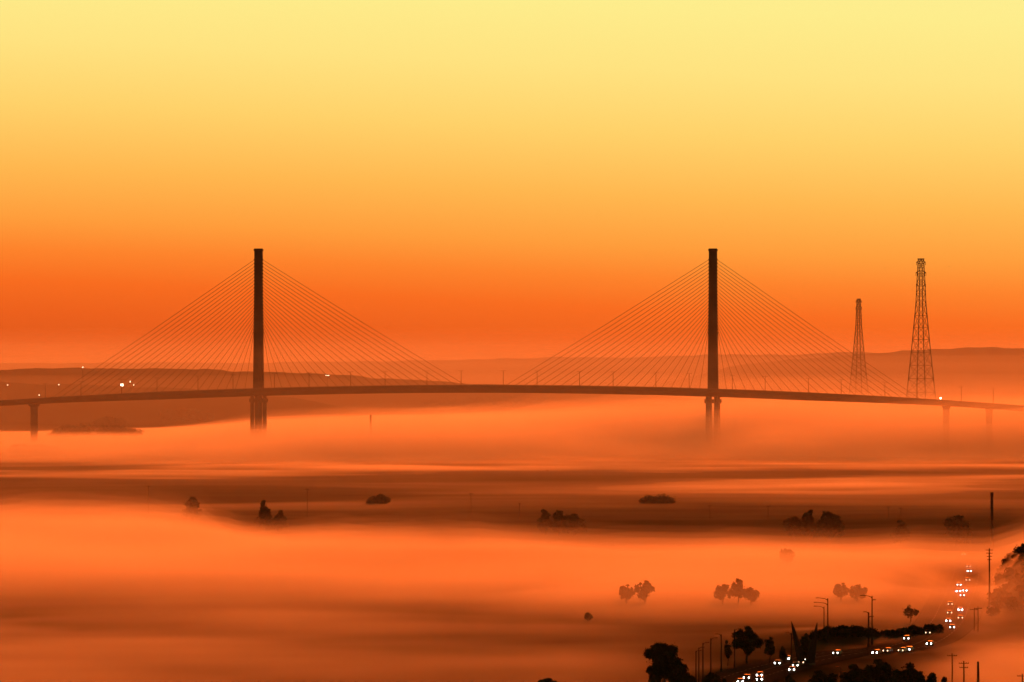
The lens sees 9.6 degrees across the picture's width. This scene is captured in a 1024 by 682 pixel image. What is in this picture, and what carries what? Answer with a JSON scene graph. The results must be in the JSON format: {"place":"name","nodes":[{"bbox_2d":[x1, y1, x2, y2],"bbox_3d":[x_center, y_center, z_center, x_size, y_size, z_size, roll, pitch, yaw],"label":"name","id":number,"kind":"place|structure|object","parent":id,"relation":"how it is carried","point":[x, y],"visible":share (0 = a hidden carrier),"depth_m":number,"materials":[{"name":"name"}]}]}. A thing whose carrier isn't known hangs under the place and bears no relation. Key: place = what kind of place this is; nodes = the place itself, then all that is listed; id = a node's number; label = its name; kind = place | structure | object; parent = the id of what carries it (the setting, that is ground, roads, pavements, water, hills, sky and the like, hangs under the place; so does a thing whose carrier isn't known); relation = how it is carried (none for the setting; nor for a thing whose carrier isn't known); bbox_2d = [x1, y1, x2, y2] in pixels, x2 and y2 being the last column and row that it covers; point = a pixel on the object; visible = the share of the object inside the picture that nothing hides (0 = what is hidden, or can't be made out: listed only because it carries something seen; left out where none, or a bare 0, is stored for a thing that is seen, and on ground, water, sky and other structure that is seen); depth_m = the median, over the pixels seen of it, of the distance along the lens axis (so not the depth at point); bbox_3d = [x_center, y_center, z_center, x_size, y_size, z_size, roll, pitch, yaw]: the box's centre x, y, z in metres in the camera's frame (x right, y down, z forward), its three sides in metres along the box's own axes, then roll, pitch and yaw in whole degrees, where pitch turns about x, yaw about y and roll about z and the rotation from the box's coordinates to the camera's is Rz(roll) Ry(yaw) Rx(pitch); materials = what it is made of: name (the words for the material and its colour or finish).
{"place":"outdoors","nodes":[
{"label":"outdoors","id":0,"kind":"place"},
{"bbox_2d":[0,382,372,421],"bbox_3d":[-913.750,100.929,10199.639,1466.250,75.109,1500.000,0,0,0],"label":"hills","id":1,"kind":"structure","parent":0,"point":[237,409],"depth_m":9670.97,"materials":[{"name":"orange"}]},
{"bbox_2d":[157,405,214,422],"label":"woodland","id":2,"kind":"object","parent":1,"relation":"on","point":[175,414],"visible":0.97,"depth_m":9424.78,"materials":[{"name":"orange plant"}]},
{"bbox_2d":[0,368,779,411],"bbox_3d":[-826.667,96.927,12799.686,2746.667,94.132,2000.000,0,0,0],"label":"hills","id":3,"kind":"structure","parent":0,"point":[382,402],"depth_m":12236.70,"materials":[{"name":"orange"}]},
{"bbox_2d":[0,352,871,386],"bbox_3d":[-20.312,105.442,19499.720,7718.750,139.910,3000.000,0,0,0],"label":"hills","id":4,"kind":"structure","parent":0,"point":[488,371],"depth_m":18810.63,"materials":[{"name":"orange"}]},
{"bbox_2d":[421,394,570,407],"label":"woodland","id":5,"kind":"object","parent":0,"point":[479,401],"visible":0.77,"depth_m":11914.04,"materials":[{"name":"orange plant"}]},
{"bbox_2d":[0,400,1023,681],"bbox_3d":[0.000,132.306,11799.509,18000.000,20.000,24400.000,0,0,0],"label":"ground","id":6,"kind":"structure","parent":0,"point":[450,568],"depth_m":2736.10,"materials":[{"name":"orange"}]},
{"bbox_2d":[47,422,144,439],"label":"woodland","id":7,"kind":"object","parent":6,"relation":"on","point":[84,432],"visible":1,"depth_m":7183.10,"materials":[{"name":"orange plant"}]},
{"bbox_2d":[91,415,126,426],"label":"woodland","id":8,"kind":"object","parent":6,"relation":"on","point":[107,420],"visible":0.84,"depth_m":8523.61,"materials":[{"name":"orange plant"}]},
{"bbox_2d":[148,485,148,516],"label":"utility pole","id":9,"kind":"object","parent":6,"relation":"on","point":[148,500],"visible":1,"depth_m":3349.51,"materials":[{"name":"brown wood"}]},
{"bbox_2d":[181,497,201,521],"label":"tree","id":10,"kind":"object","parent":6,"relation":"on","point":[191,504],"visible":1,"depth_m":3243.62,"materials":[{"name":"orange plant"}]},
{"bbox_2d":[254,500,271,529],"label":"tree","id":11,"kind":"object","parent":6,"relation":"on","point":[264,516],"visible":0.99,"depth_m":3089.97,"materials":[{"name":"brown plant"}]},
{"bbox_2d":[270,510,289,531],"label":"tree","id":12,"kind":"object","parent":6,"relation":"on","point":[279,522],"visible":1,"depth_m":3060.72,"materials":[{"name":"brown plant"}]},
{"bbox_2d":[369,415,371,452],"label":"chimney","id":13,"kind":"object","parent":6,"relation":"on","point":[370,434],"visible":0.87,"depth_m":5958.75,"materials":[{"name":"brick"}]},
{"bbox_2d":[366,494,390,503],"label":"tree","id":14,"kind":"object","parent":6,"relation":"on","point":[380,499],"visible":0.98,"depth_m":3696.35,"materials":[{"name":"brown plant"}]},
{"bbox_2d":[535,509,553,534],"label":"tree","id":15,"kind":"object","parent":6,"relation":"on","point":[543,520],"visible":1,"depth_m":2979.17,"materials":[{"name":"brown plant"}]},
{"bbox_2d":[538,678,556,681],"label":"bush","id":16,"kind":"object","parent":6,"relation":"on","point":[547,680],"visible":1,"depth_m":1557.72,"materials":[{"name":"black plant"}]},
{"bbox_2d":[547,510,566,535],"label":"tree","id":17,"kind":"object","parent":6,"relation":"on","point":[558,521],"visible":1,"depth_m":2973.78,"materials":[{"name":"brown plant"}]},
{"bbox_2d":[562,513,586,535],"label":"tree","id":18,"kind":"object","parent":6,"relation":"on","point":[573,523],"visible":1,"depth_m":2966.91,"materials":[{"name":"brown plant"}]},
{"bbox_2d":[584,612,592,620],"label":"tree","id":19,"kind":"object","parent":6,"relation":"on","point":[588,616],"visible":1,"depth_m":1959.11,"materials":[{"name":"brown plant"}]},
{"bbox_2d":[532,397,692,414],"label":"woodland","id":20,"kind":"object","parent":6,"relation":"on","point":[596,407],"visible":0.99,"depth_m":10937.71,"materials":[{"name":"orange plant"}]},
{"bbox_2d":[619,584,634,602],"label":"tree","id":21,"kind":"object","parent":6,"relation":"on","point":[626,593],"visible":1,"depth_m":2118.40,"materials":[{"name":"orange plant"}]},
{"bbox_2d":[634,580,654,603],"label":"tree","id":22,"kind":"object","parent":6,"relation":"on","point":[647,587],"visible":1,"depth_m":2108.95,"materials":[{"name":"orange plant"}]},
{"bbox_2d":[648,664,663,681],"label":"tree","id":23,"kind":"object","parent":6,"relation":"on","point":[655,676],"visible":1,"depth_m":1477.17,"materials":[{"name":"black plant"}]},
{"bbox_2d":[638,493,674,503],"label":"tree","id":24,"kind":"object","parent":6,"relation":"on","point":[664,498],"visible":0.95,"depth_m":3693.93,"materials":[{"name":"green plant"}]},
{"bbox_2d":[643,641,683,681],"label":"tree","id":25,"kind":"object","parent":6,"relation":"on","point":[664,656],"visible":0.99,"depth_m":1486.96,"materials":[{"name":"black plant"}]},
{"bbox_2d":[666,663,696,681],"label":"tree","id":26,"kind":"object","parent":6,"relation":"on","point":[679,673],"visible":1,"depth_m":1478.07,"materials":[{"name":"black plant"}]},
{"bbox_2d":[695,650,701,681],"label":"street lamp","id":27,"kind":"object","parent":6,"relation":"on","point":[696,663],"visible":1,"depth_m":1544.57,"materials":[{"name":"metal"}]},
{"bbox_2d":[698,647,703,681],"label":"street lamp","id":28,"kind":"object","parent":6,"relation":"on","point":[698,665],"visible":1,"depth_m":1559.52,"materials":[{"name":"metal"}]},
{"bbox_2d":[702,642,708,680],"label":"street lamp","id":29,"kind":"object","parent":6,"relation":"on","point":[703,661],"visible":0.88,"depth_m":1579.55,"materials":[{"name":"metal"}]},
{"bbox_2d":[710,637,717,672],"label":"street lamp","id":30,"kind":"object","parent":6,"relation":"on","point":[710,654],"visible":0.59,"depth_m":1609.52,"materials":[{"name":"metal"}]},
{"bbox_2d":[702,672,726,681],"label":"bush","id":31,"kind":"object","parent":6,"relation":"on","point":[712,677],"visible":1,"depth_m":1489.21,"materials":[{"name":"black plant"}]},
{"bbox_2d":[719,634,721,671],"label":"street lamp","id":32,"kind":"object","parent":6,"relation":"on","point":[721,653],"visible":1,"depth_m":1639.48,"materials":[{"name":"metal"}]},
{"bbox_2d":[712,584,730,603],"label":"tree","id":33,"kind":"object","parent":6,"relation":"on","point":[719,592],"visible":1,"depth_m":2108.35,"materials":[{"name":"orange plant"}]},
{"bbox_2d":[724,640,731,665],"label":"tree","id":34,"kind":"object","parent":6,"relation":"on","point":[727,650],"visible":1,"depth_m":1679.30,"materials":[{"name":"black plant"}]},
{"bbox_2d":[733,628,740,667],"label":"street lamp","id":35,"kind":"object","parent":6,"relation":"on","point":[734,664],"visible":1,"depth_m":1664.49,"materials":[{"name":"metal"}]},
{"bbox_2d":[729,578,746,604],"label":"tree","id":36,"kind":"object","parent":6,"relation":"on","point":[738,590],"visible":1,"depth_m":2098.97,"materials":[{"name":"orange plant"}]},
{"bbox_2d":[730,626,764,663],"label":"tree","id":37,"kind":"object","parent":6,"relation":"on","point":[748,641],"visible":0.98,"depth_m":1688.33,"materials":[{"name":"black plant"}]},
{"bbox_2d":[743,587,759,604],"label":"tree","id":38,"kind":"object","parent":6,"relation":"on","point":[751,595],"visible":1,"depth_m":2098.62,"materials":[{"name":"orange plant"}]},
{"bbox_2d":[764,637,774,662],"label":"tree","id":39,"kind":"object","parent":6,"relation":"on","point":[769,647],"visible":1,"depth_m":1689.22,"materials":[{"name":"black plant"}]},
{"bbox_2d":[779,646,787,662],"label":"bush","id":40,"kind":"object","parent":6,"relation":"on","point":[783,655],"visible":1,"depth_m":1689.22,"materials":[{"name":"black plant"}]},
{"bbox_2d":[779,548,795,566],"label":"tree","id":41,"kind":"object","parent":6,"relation":"on","point":[787,555],"visible":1,"depth_m":2527.92,"materials":[{"name":"orange plant"}]},
{"bbox_2d":[785,632,792,662],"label":"street lamp","id":42,"kind":"object","parent":6,"relation":"on","point":[791,660],"visible":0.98,"depth_m":1689.44,"materials":[{"name":"metal"}]},
{"bbox_2d":[782,516,802,539],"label":"tree","id":43,"kind":"object","parent":6,"relation":"on","point":[791,527],"visible":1,"depth_m":2908.78,"materials":[{"name":"brown plant"}]},
{"bbox_2d":[791,621,805,664],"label":"leaning spike","id":44,"kind":"object","parent":6,"relation":"on","point":[799,653],"visible":0.96,"depth_m":1678.86,"materials":[{"name":"metal"}]},
{"bbox_2d":[800,633,809,661],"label":"tree","id":45,"kind":"object","parent":6,"relation":"on","point":[805,643],"visible":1,"depth_m":1688.80,"materials":[{"name":"black plant"}]},
{"bbox_2d":[798,509,820,539],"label":"tree","id":46,"kind":"object","parent":6,"relation":"on","point":[807,521],"visible":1,"depth_m":2905.89,"materials":[{"name":"brown plant"}]},
{"bbox_2d":[805,624,816,664],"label":"leaning spike","id":47,"kind":"object","parent":6,"relation":"on","point":[811,656],"visible":0.98,"depth_m":1678.86,"materials":[{"name":"metal"}]},
{"bbox_2d":[808,628,829,639],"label":"bush","id":48,"kind":"object","parent":6,"relation":"on","point":[821,634],"visible":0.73,"depth_m":1797.51,"materials":[{"name":"black plant"}]},
{"bbox_2d":[814,598,828,642],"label":"street lamp","id":49,"kind":"object","parent":6,"relation":"on","point":[827,619],"visible":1,"depth_m":1789.50,"materials":[{"name":"metal"}]},
{"bbox_2d":[806,670,837,681],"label":"bush","id":50,"kind":"object","parent":6,"relation":"on","point":[822,677],"visible":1,"depth_m":1493.82,"materials":[{"name":"black plant"}]},
{"bbox_2d":[812,511,845,540],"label":"tree","id":51,"kind":"object","parent":6,"relation":"on","point":[829,524],"visible":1,"depth_m":2898.38,"materials":[{"name":"brown plant"}]},
{"bbox_2d":[822,625,854,637],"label":"bush","id":52,"kind":"object","parent":6,"relation":"on","point":[841,631],"visible":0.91,"depth_m":1810.37,"materials":[{"name":"black plant"}]},
{"bbox_2d":[833,583,847,601],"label":"tree","id":53,"kind":"object","parent":6,"relation":"on","point":[839,590],"visible":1,"depth_m":2128.73,"materials":[{"name":"orange plant"}]},
{"bbox_2d":[839,664,874,681],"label":"bush","id":54,"kind":"object","parent":6,"relation":"on","point":[855,674],"visible":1,"depth_m":1497.91,"materials":[{"name":"black plant"}]},
{"bbox_2d":[847,584,867,601],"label":"tree","id":55,"kind":"object","parent":6,"relation":"on","point":[857,592],"visible":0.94,"depth_m":2127.98,"materials":[{"name":"orange plant"}]},
{"bbox_2d":[846,299,870,418],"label":"lattice pylon","id":56,"kind":"object","parent":6,"relation":"on","point":[859,301],"visible":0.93,"depth_m":10098.06,"materials":[{"name":"metal"}]},
{"bbox_2d":[850,625,866,636],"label":"bush","id":57,"kind":"object","parent":6,"relation":"on","point":[858,630],"visible":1,"depth_m":1822.37,"materials":[{"name":"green plant"}]},
{"bbox_2d":[860,595,875,645],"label":"street lamp","id":58,"kind":"object","parent":6,"relation":"on","point":[871,619],"visible":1,"depth_m":1799.52,"materials":[{"name":"metal"}]},
{"bbox_2d":[863,611,873,646],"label":"street lamp","id":59,"kind":"object","parent":6,"relation":"on","point":[868,643],"visible":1,"depth_m":1789.40,"materials":[{"name":"metal"}]},
{"bbox_2d":[860,626,881,638],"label":"bush","id":60,"kind":"object","parent":6,"relation":"on","point":[876,634],"visible":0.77,"depth_m":1833.49,"materials":[{"name":"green plant"}]},
{"bbox_2d":[864,658,892,681],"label":"bush","id":61,"kind":"object","parent":6,"relation":"on","point":[880,672],"visible":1,"depth_m":1507.35,"materials":[{"name":"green plant"}]},
{"bbox_2d":[879,629,899,638],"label":"bush","id":62,"kind":"object","parent":6,"relation":"on","point":[889,634],"visible":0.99,"depth_m":1846.00,"materials":[{"name":"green plant"}]},
{"bbox_2d":[890,520,910,543],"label":"tree","id":63,"kind":"object","parent":6,"relation":"on","point":[901,531],"visible":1,"depth_m":2849.91,"materials":[{"name":"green plant"}]},
{"bbox_2d":[896,627,913,636],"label":"bush","id":64,"kind":"object","parent":6,"relation":"on","point":[903,631],"visible":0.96,"depth_m":1857.33,"materials":[{"name":"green plant"}]},
{"bbox_2d":[890,662,925,681],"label":"bush","id":65,"kind":"object","parent":6,"relation":"on","point":[910,673],"visible":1,"depth_m":1503.08,"materials":[{"name":"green plant"}]},
{"bbox_2d":[903,604,918,622],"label":"tree","id":66,"kind":"object","parent":6,"relation":"on","point":[914,612],"visible":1,"depth_m":1958.98,"materials":[{"name":"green plant"}]},
{"bbox_2d":[900,258,941,445],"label":"lattice pylon","id":67,"kind":"object","parent":6,"relation":"on","point":[924,378],"visible":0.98,"depth_m":6598.05,"materials":[{"name":"metal"}]},
{"bbox_2d":[908,624,933,634],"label":"bush","id":68,"kind":"object","parent":6,"relation":"on","point":[917,630],"visible":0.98,"depth_m":1869.51,"materials":[{"name":"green plant"}]},
{"bbox_2d":[924,672,936,681],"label":"bush","id":69,"kind":"object","parent":6,"relation":"on","point":[931,677],"visible":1,"depth_m":1498.87,"materials":[{"name":"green plant"}]},
{"bbox_2d":[923,623,944,632],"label":"bush","id":70,"kind":"object","parent":6,"relation":"on","point":[938,628],"visible":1,"depth_m":1881.85,"materials":[{"name":"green plant"}]},
{"bbox_2d":[947,653,956,681],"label":"utility pole","id":71,"kind":"object","parent":6,"relation":"on","point":[952,655],"visible":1,"depth_m":1559.47,"materials":[{"name":"brown wood"}]},
{"bbox_2d":[943,515,972,545],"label":"tree","id":72,"kind":"object","parent":6,"relation":"on","point":[956,525],"visible":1,"depth_m":2812.11,"materials":[{"name":"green plant"}]},
{"bbox_2d":[959,661,968,681],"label":"utility pole","id":73,"kind":"object","parent":6,"relation":"on","point":[963,663],"visible":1,"depth_m":1539.48,"materials":[{"name":"brown wood"}]},
{"bbox_2d":[977,662,978,681],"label":"utility pole","id":74,"kind":"object","parent":6,"relation":"on","point":[977,671],"visible":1,"depth_m":1529.38,"materials":[{"name":"metal"}]},
{"bbox_2d":[986,548,992,607],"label":"utility pole","id":75,"kind":"object","parent":6,"relation":"on","point":[989,553],"visible":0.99,"depth_m":2079.38,"materials":[{"name":"brown wood"}]},
{"bbox_2d":[990,492,993,553],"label":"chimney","id":76,"kind":"object","parent":6,"relation":"on","point":[991,525],"visible":0.92,"depth_m":2699.11,"materials":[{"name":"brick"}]},
{"bbox_2d":[986,543,1023,616],"bbox_3d":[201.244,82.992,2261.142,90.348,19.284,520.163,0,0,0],"label":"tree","id":77,"kind":"object","parent":6,"relation":"on","point":[1001,596],"visible":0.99,"depth_m":2134.22,"materials":[{"name":"brown plant"}]},
{"bbox_2d":[0,438,1023,456],"bbox_3d":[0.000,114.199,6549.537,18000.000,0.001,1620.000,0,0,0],"label":"river","id":78,"kind":"structure","parent":0,"point":[873,447],"depth_m":6575.77,"materials":[{"name":"liquid"}]},
{"bbox_2d":[0,248,1023,454],"bbox_3d":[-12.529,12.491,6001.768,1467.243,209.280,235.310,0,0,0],"label":"cable stayed bridge","id":79,"kind":"structure","parent":78,"relation":"in","point":[258,438],"depth_m":5988.62,"materials":[{"name":"concrete"}]},
{"bbox_2d":[0,0,1023,362],"label":"sky","id":80,"kind":"structure","parent":0,"point":[460,179],"materials":[{"name":"orange"}]},
{"bbox_2d":[649,347,1023,399],"bbox_3d":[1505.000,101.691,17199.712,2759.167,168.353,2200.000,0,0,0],"label":"hills","id":81,"kind":"structure","parent":0,"point":[982,373],"depth_m":16461.99,"materials":[{"name":"orange"}]},
{"bbox_2d":[697,538,990,681],"bbox_3d":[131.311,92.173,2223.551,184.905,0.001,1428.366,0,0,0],"label":"road","id":82,"kind":"structure","parent":0,"point":[938,600],"depth_m":2041.01,"materials":[{"name":"black asphalt"}]},
{"bbox_2d":[743,674,750,679],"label":"car","id":83,"kind":"object","parent":82,"relation":"on","point":[746,676],"visible":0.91,"depth_m":1596.91,"materials":[{"name":"paint"}]},
{"bbox_2d":[756,676,763,681],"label":"car","id":84,"kind":"object","parent":82,"relation":"on","point":[759,678],"visible":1,"depth_m":1587.99,"materials":[{"name":"paint"}]},
{"bbox_2d":[756,672,763,677],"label":"car","id":85,"kind":"object","parent":82,"relation":"on","point":[760,674],"visible":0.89,"depth_m":1610.12,"materials":[{"name":"paint"}]},
{"bbox_2d":[774,660,781,664],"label":"car","id":86,"kind":"object","parent":82,"relation":"on","point":[778,662],"visible":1,"depth_m":1676.39,"materials":[{"name":"paint"}]},
{"bbox_2d":[788,666,795,671],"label":"car","id":87,"kind":"object","parent":82,"relation":"on","point":[792,668],"visible":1,"depth_m":1639.17,"materials":[{"name":"paint"}]},
{"bbox_2d":[792,662,799,667],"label":"car","id":88,"kind":"object","parent":82,"relation":"on","point":[796,664],"visible":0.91,"depth_m":1663.08,"materials":[{"name":"paint"}]},
{"bbox_2d":[697,538,941,679],"bbox_3d":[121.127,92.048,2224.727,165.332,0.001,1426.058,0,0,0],"label":"kerb","id":89,"kind":"structure","parent":82,"relation":"on","point":[910,625],"depth_m":2089.34,"materials":[{"name":"concrete"}]},
{"bbox_2d":[720,541,954,678],"bbox_3d":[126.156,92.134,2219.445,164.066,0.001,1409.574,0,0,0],"label":"road markings","id":90,"kind":"object","parent":82,"relation":"on","point":[908,639],"visible":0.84,"depth_m":2126.32,"materials":[{"name":"paint"}]},
{"bbox_2d":[833,650,842,654],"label":"car","id":91,"kind":"object","parent":82,"relation":"on","point":[836,652],"visible":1,"depth_m":1736.42,"materials":[{"name":"paint"}]},
{"bbox_2d":[733,545,966,681],"bbox_3d":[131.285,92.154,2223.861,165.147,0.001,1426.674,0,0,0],"label":"road markings","id":92,"kind":"object","parent":82,"relation":"on","point":[921,641],"visible":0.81,"depth_m":2057.44,"materials":[{"name":"paint"}]},
{"bbox_2d":[754,544,978,680],"bbox_3d":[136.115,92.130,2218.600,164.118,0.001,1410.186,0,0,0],"label":"road markings","id":93,"kind":"object","parent":82,"relation":"on","point":[949,634],"visible":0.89,"depth_m":1999.38,"materials":[{"name":"paint"}]},
{"bbox_2d":[872,649,881,654],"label":"car","id":94,"kind":"object","parent":82,"relation":"on","point":[877,651],"visible":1,"depth_m":1738.31,"materials":[{"name":"paint"}]},
{"bbox_2d":[772,538,991,681],"bbox_3d":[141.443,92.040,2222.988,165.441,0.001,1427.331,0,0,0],"label":"kerb","id":95,"kind":"structure","parent":82,"relation":"on","point":[935,647],"depth_m":1957.23,"materials":[{"name":"concrete"}]},
{"bbox_2d":[883,647,891,652],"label":"car","id":96,"kind":"object","parent":82,"relation":"on","point":[886,649],"visible":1,"depth_m":1750.01,"materials":[{"name":"paint"}]},
{"bbox_2d":[898,647,907,652],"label":"car","id":97,"kind":"object","parent":82,"relation":"on","point":[903,649],"visible":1,"depth_m":1751.87,"materials":[{"name":"paint"}]},
{"bbox_2d":[905,646,913,651],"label":"car","id":98,"kind":"object","parent":82,"relation":"on","point":[909,648],"visible":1,"depth_m":1758.19,"materials":[{"name":"paint"}]},
{"bbox_2d":[926,641,933,645],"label":"car","id":99,"kind":"object","parent":82,"relation":"on","point":[931,643],"visible":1,"depth_m":1794.51,"materials":[{"name":"paint"}]}
]}

